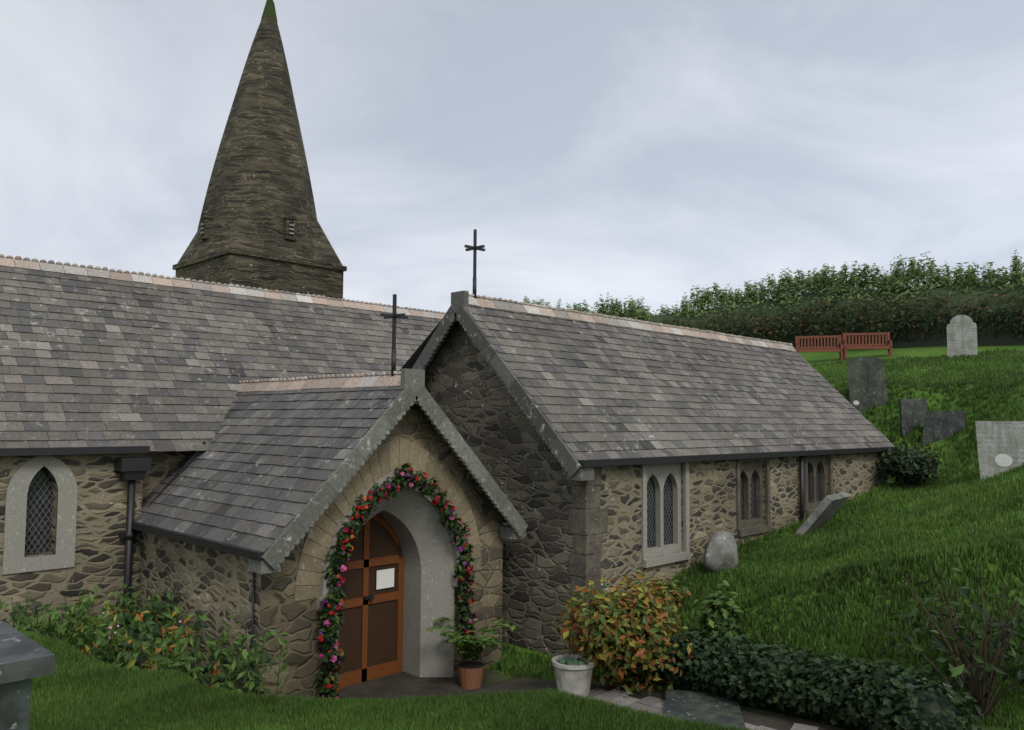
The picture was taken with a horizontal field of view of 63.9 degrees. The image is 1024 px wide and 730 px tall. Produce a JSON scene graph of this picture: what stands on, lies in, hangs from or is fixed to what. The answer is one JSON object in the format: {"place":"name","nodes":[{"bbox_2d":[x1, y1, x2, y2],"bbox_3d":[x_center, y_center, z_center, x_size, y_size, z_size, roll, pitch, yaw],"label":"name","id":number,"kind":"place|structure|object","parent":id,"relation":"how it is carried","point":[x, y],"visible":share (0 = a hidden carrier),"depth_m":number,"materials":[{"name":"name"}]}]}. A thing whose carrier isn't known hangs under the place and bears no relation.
{"place":"outdoors","nodes":[
{"label":"outdoors","id":0,"kind":"place"},
{"bbox_2d":[258,404,502,698],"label":"porch front wall","id":1,"kind":"structure","parent":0,"point":[281,611],"depth_m":9.98,"materials":[{"name":"beige stone"}]},
{"bbox_2d":[337,513,403,687],"bbox_3d":[-1.872,2.915,10.441,0.054,2.160,1.200,-4,-6,45],"label":"church door","id":2,"kind":"structure","parent":1,"relation":"in","point":[370,640],"depth_m":10.52,"materials":[{"name":"brown wood"}]},
{"bbox_2d":[294,437,481,601],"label":"church voussoirs","id":3,"kind":"object","parent":1,"relation":"attached to","point":[386,458],"visible":0.73,"depth_m":9.81,"materials":[{"name":"beige stone"}]},
{"bbox_2d":[0,0,1023,314],"label":"sky","id":4,"kind":"structure","parent":0,"point":[655,151],"materials":[{"name":"grey"}]},
{"bbox_2d":[18,345,1023,729],"bbox_3d":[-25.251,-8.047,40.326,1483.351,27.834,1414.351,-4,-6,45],"label":"terrain","id":5,"kind":"structure","parent":0,"point":[402,683],"depth_m":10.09,"materials":[{"name":"green plant"}]},
{"bbox_2d":[0,619,54,729],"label":"tomb chest","id":6,"kind":"object","parent":5,"relation":"on","point":[24,659],"visible":1,"depth_m":3.02,"materials":[{"name":"stone"}]},
{"bbox_2d":[0,583,290,695],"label":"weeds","id":7,"kind":"object","parent":5,"relation":"on","point":[130,646],"visible":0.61,"depth_m":8.62,"materials":[{"name":"green plant"}]},
{"bbox_2d":[172,17,346,300],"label":"church spire","id":8,"kind":"structure","parent":5,"relation":"on","point":[259,195],"depth_m":23.99,"materials":[{"name":"stone"}]},
{"bbox_2d":[200,221,293,235],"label":"spire louvres","id":9,"kind":"object","parent":8,"relation":"attached to","point":[291,228],"visible":1,"depth_m":23.68,"materials":[{"name":"grey wood"}]},
{"bbox_2d":[261,0,276,19],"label":"spire tip","id":10,"kind":"object","parent":8,"relation":"on","point":[269,10],"visible":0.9,"depth_m":25.40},
{"bbox_2d":[316,462,476,699],"bbox_3d":[-1.304,2.616,9.894,0.281,2.874,2.381,-4,-6,45],"label":"flower garland","id":11,"kind":"object","parent":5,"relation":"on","point":[332,660],"visible":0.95,"depth_m":9.53,"materials":[{"name":"green plant"}]},
{"bbox_2d":[0,451,886,693],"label":"church walls","id":12,"kind":"structure","parent":5,"relation":"on","point":[214,586],"depth_m":10.79,"materials":[{"name":"beige stone"}]},
{"bbox_2d":[134,385,503,551],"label":"porch roof","id":13,"kind":"structure","parent":12,"relation":"on","point":[259,471],"depth_m":10.23,"materials":[{"name":"grey stone"}]},
{"bbox_2d":[2,455,690,697],"bbox_3d":[-1.568,3.068,10.300,2.070,3.840,9.135,-16,-17,76],"label":"church dressed stone","id":14,"kind":"object","parent":12,"relation":"attached to","point":[430,552],"visible":0.73,"depth_m":10.58,"materials":[{"name":"grey stone"}]},
{"bbox_2d":[24,465,820,554],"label":"window panes","id":15,"kind":"structure","parent":12,"relation":"in","point":[39,516],"depth_m":10.48,"materials":[{"name":"glass"}]},
{"bbox_2d":[0,265,894,464],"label":"church roof","id":16,"kind":"structure","parent":12,"relation":"on","point":[89,361],"depth_m":12.95,"materials":[{"name":"grey stone"}]},
{"bbox_2d":[0,254,795,391],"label":"roof ridge tiles","id":17,"kind":"object","parent":16,"relation":"on","point":[382,378],"visible":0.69,"depth_m":13.84,"materials":[{"name":"tile"}]},
{"bbox_2d":[419,322,506,522],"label":"church soffits","id":18,"kind":"object","parent":16,"relation":"attached to","point":[444,342],"visible":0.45,"depth_m":12.82,"materials":[{"name":"black wood"}]},
{"bbox_2d":[249,290,895,573],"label":"church barges","id":19,"kind":"object","parent":16,"relation":"attached to","point":[277,552],"visible":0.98,"depth_m":10.42,"materials":[{"name":"grey stone"}]},
{"bbox_2d":[0,229,899,674],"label":"church ironwork","id":20,"kind":"object","parent":12,"relation":"attached to","point":[132,469],"visible":0.85,"depth_m":10.80,"materials":[{"name":"black metal"}]},
{"bbox_2d":[568,454,832,654],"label":"stone quoins","id":21,"kind":"object","parent":12,"relation":"attached to","point":[587,522],"visible":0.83,"depth_m":10.90,"materials":[{"name":"grey stone"}]},
{"bbox_2d":[426,617,515,689],"bbox_3d":[-0.527,3.606,10.292,1.107,0.779,1.113,-4,-6,45],"label":"pot plant","id":22,"kind":"object","parent":5,"relation":"on","point":[470,675],"depth_m":10.12,"materials":[{"name":"green plant"}]},
{"bbox_2d":[425,323,585,656],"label":"gable wall","id":23,"kind":"structure","parent":5,"relation":"on","point":[470,394],"depth_m":11.52,"materials":[{"name":"grey stone"}]},
{"bbox_2d":[552,654,594,696],"bbox_3d":[0.651,3.323,8.704,0.466,0.437,0.466,-4,-6,45],"label":"plant pot","id":24,"kind":"object","parent":5,"relation":"on","point":[573,674],"visible":0.83,"depth_m":8.55,"materials":[{"name":"stone"}]},
{"bbox_2d":[553,570,693,693],"bbox_3d":[1.173,2.914,9.039,1.531,1.240,1.794,1,-4,-11],"label":"yellow shrub","id":25,"kind":"object","parent":5,"relation":"on","point":[620,634],"visible":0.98,"depth_m":8.68,"materials":[{"name":"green plant"}]},
{"bbox_2d":[643,578,690,609],"bbox_3d":[2.080,3.143,11.206,0.724,0.465,0.906,0,-4,7],"label":"wall foot shrub","id":26,"kind":"object","parent":5,"relation":"on","point":[684,591],"visible":0.4,"depth_m":11.07,"materials":[{"name":"green plant"}]},
{"bbox_2d":[588,688,818,729],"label":"paving stones","id":27,"kind":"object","parent":5,"relation":"on","point":[650,704],"visible":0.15,"depth_m":8.28,"materials":[{"name":"grey stone"}]},
{"bbox_2d":[665,689,745,729],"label":"stone slab","id":28,"kind":"structure","parent":5,"relation":"on","point":[700,705],"depth_m":7.86,"materials":[{"name":"grey stone"}]},
{"bbox_2d":[690,580,744,643],"bbox_3d":[2.252,2.789,8.930,0.537,0.888,0.588,2,-4,-23],"label":"shrub","id":29,"kind":"object","parent":5,"relation":"on","point":[721,619],"visible":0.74,"depth_m":8.88,"materials":[{"name":"green plant"}]},
{"bbox_2d":[703,530,738,573],"bbox_3d":[3.075,2.836,12.050,0.412,0.792,0.958,-4,-6,45],"label":"worn stone","id":30,"kind":"object","parent":5,"relation":"on","point":[720,552],"visible":0.87,"depth_m":11.82,"materials":[{"name":"grey stone"}]},
{"bbox_2d":[523,250,1023,345],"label":"tamarisk hedge","id":31,"kind":"object","parent":5,"relation":"on","point":[898,278],"visible":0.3,"depth_m":33.74,"materials":[{"name":"green plant"}]},
{"bbox_2d":[650,629,983,729],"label":"low hedge","id":32,"kind":"object","parent":5,"relation":"on","point":[869,688],"visible":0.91,"depth_m":7.45,"materials":[{"name":"green plant"}]},
{"bbox_2d":[795,335,842,360],"bbox_3d":[10.983,-0.605,29.395,1.550,0.950,0.520,-1,-4,16],"label":"bench","id":33,"kind":"object","parent":5,"relation":"on","point":[839,347],"visible":0.94,"depth_m":29.50,"materials":[{"name":"brown wood"}]},
{"bbox_2d":[794,492,849,535],"bbox_3d":[5.278,2.629,14.096,0.707,0.858,1.154,-3,-5,37],"label":"leaning headstone","id":34,"kind":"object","parent":5,"relation":"on","point":[826,509],"depth_m":13.74,"materials":[{"name":"grey stone"}]},
{"bbox_2d":[626,285,1023,349],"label":"hedge","id":35,"kind":"object","parent":5,"relation":"on","point":[986,339],"visible":0.27,"depth_m":31.95,"materials":[{"name":"green plant"}]},
{"bbox_2d":[846,357,887,412],"bbox_3d":[9.036,0.564,20.865,0.984,1.546,0.227,-1,-4,23],"label":"headstone","id":36,"kind":"object","parent":5,"relation":"on","point":[867,380],"visible":0.89,"depth_m":20.83,"materials":[{"name":"grey stone"}]},
{"bbox_2d":[842,332,892,358],"bbox_3d":[12.522,-0.695,28.961,1.550,0.950,0.520,-1,-4,16],"label":"bench","id":37,"kind":"object","parent":5,"relation":"on","point":[846,346],"visible":0.94,"depth_m":29.05,"materials":[{"name":"brown wood"}]},
{"bbox_2d":[874,445,942,484],"bbox_3d":[8.367,2.128,17.225,1.302,0.901,1.518,-4,-6,45],"label":"shrub","id":38,"kind":"object","parent":5,"relation":"on","point":[909,465],"visible":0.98,"depth_m":16.92,"materials":[{"name":"green plant"}]},
{"bbox_2d":[899,399,926,437],"bbox_3d":[9.577,1.275,19.589,0.610,0.924,0.152,0,-4,1],"label":"headstone","id":39,"kind":"object","parent":5,"relation":"on","point":[911,414],"visible":0.73,"depth_m":19.55,"materials":[{"name":"stone"}]},
{"bbox_2d":[916,678,952,699],"bbox_3d":[3.540,2.981,7.109,0.551,0.390,0.551,-4,-6,45],"label":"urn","id":40,"kind":"object","parent":5,"relation":"on","point":[944,684],"visible":0.07,"depth_m":7.20,"materials":[{"name":"stone"}]},
{"bbox_2d":[922,411,966,444],"bbox_3d":[9.918,1.477,18.851,0.905,0.844,0.207,-3,-5,38],"label":"headstone","id":41,"kind":"object","parent":5,"relation":"on","point":[940,425],"visible":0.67,"depth_m":18.85,"materials":[{"name":"stone"}]},
{"bbox_2d":[878,565,1023,720],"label":"shrub","id":42,"kind":"object","parent":5,"relation":"on","point":[968,677],"visible":0.93,"depth_m":7.11,"materials":[{"name":"green plant"}]},
{"bbox_2d":[947,315,977,356],"bbox_3d":[14.249,-0.790,26.005,0.836,1.600,0.148,-2,-5,29],"label":"headstone","id":43,"kind":"object","parent":5,"relation":"on","point":[961,334],"visible":0.9,"depth_m":25.97,"materials":[{"name":"stone"}]},
{"bbox_2d":[975,421,1023,480],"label":"headstone","id":44,"kind":"object","parent":5,"relation":"on","point":[1000,445],"visible":0.84,"depth_m":15.33,"materials":[{"name":"stone"}]}
]}

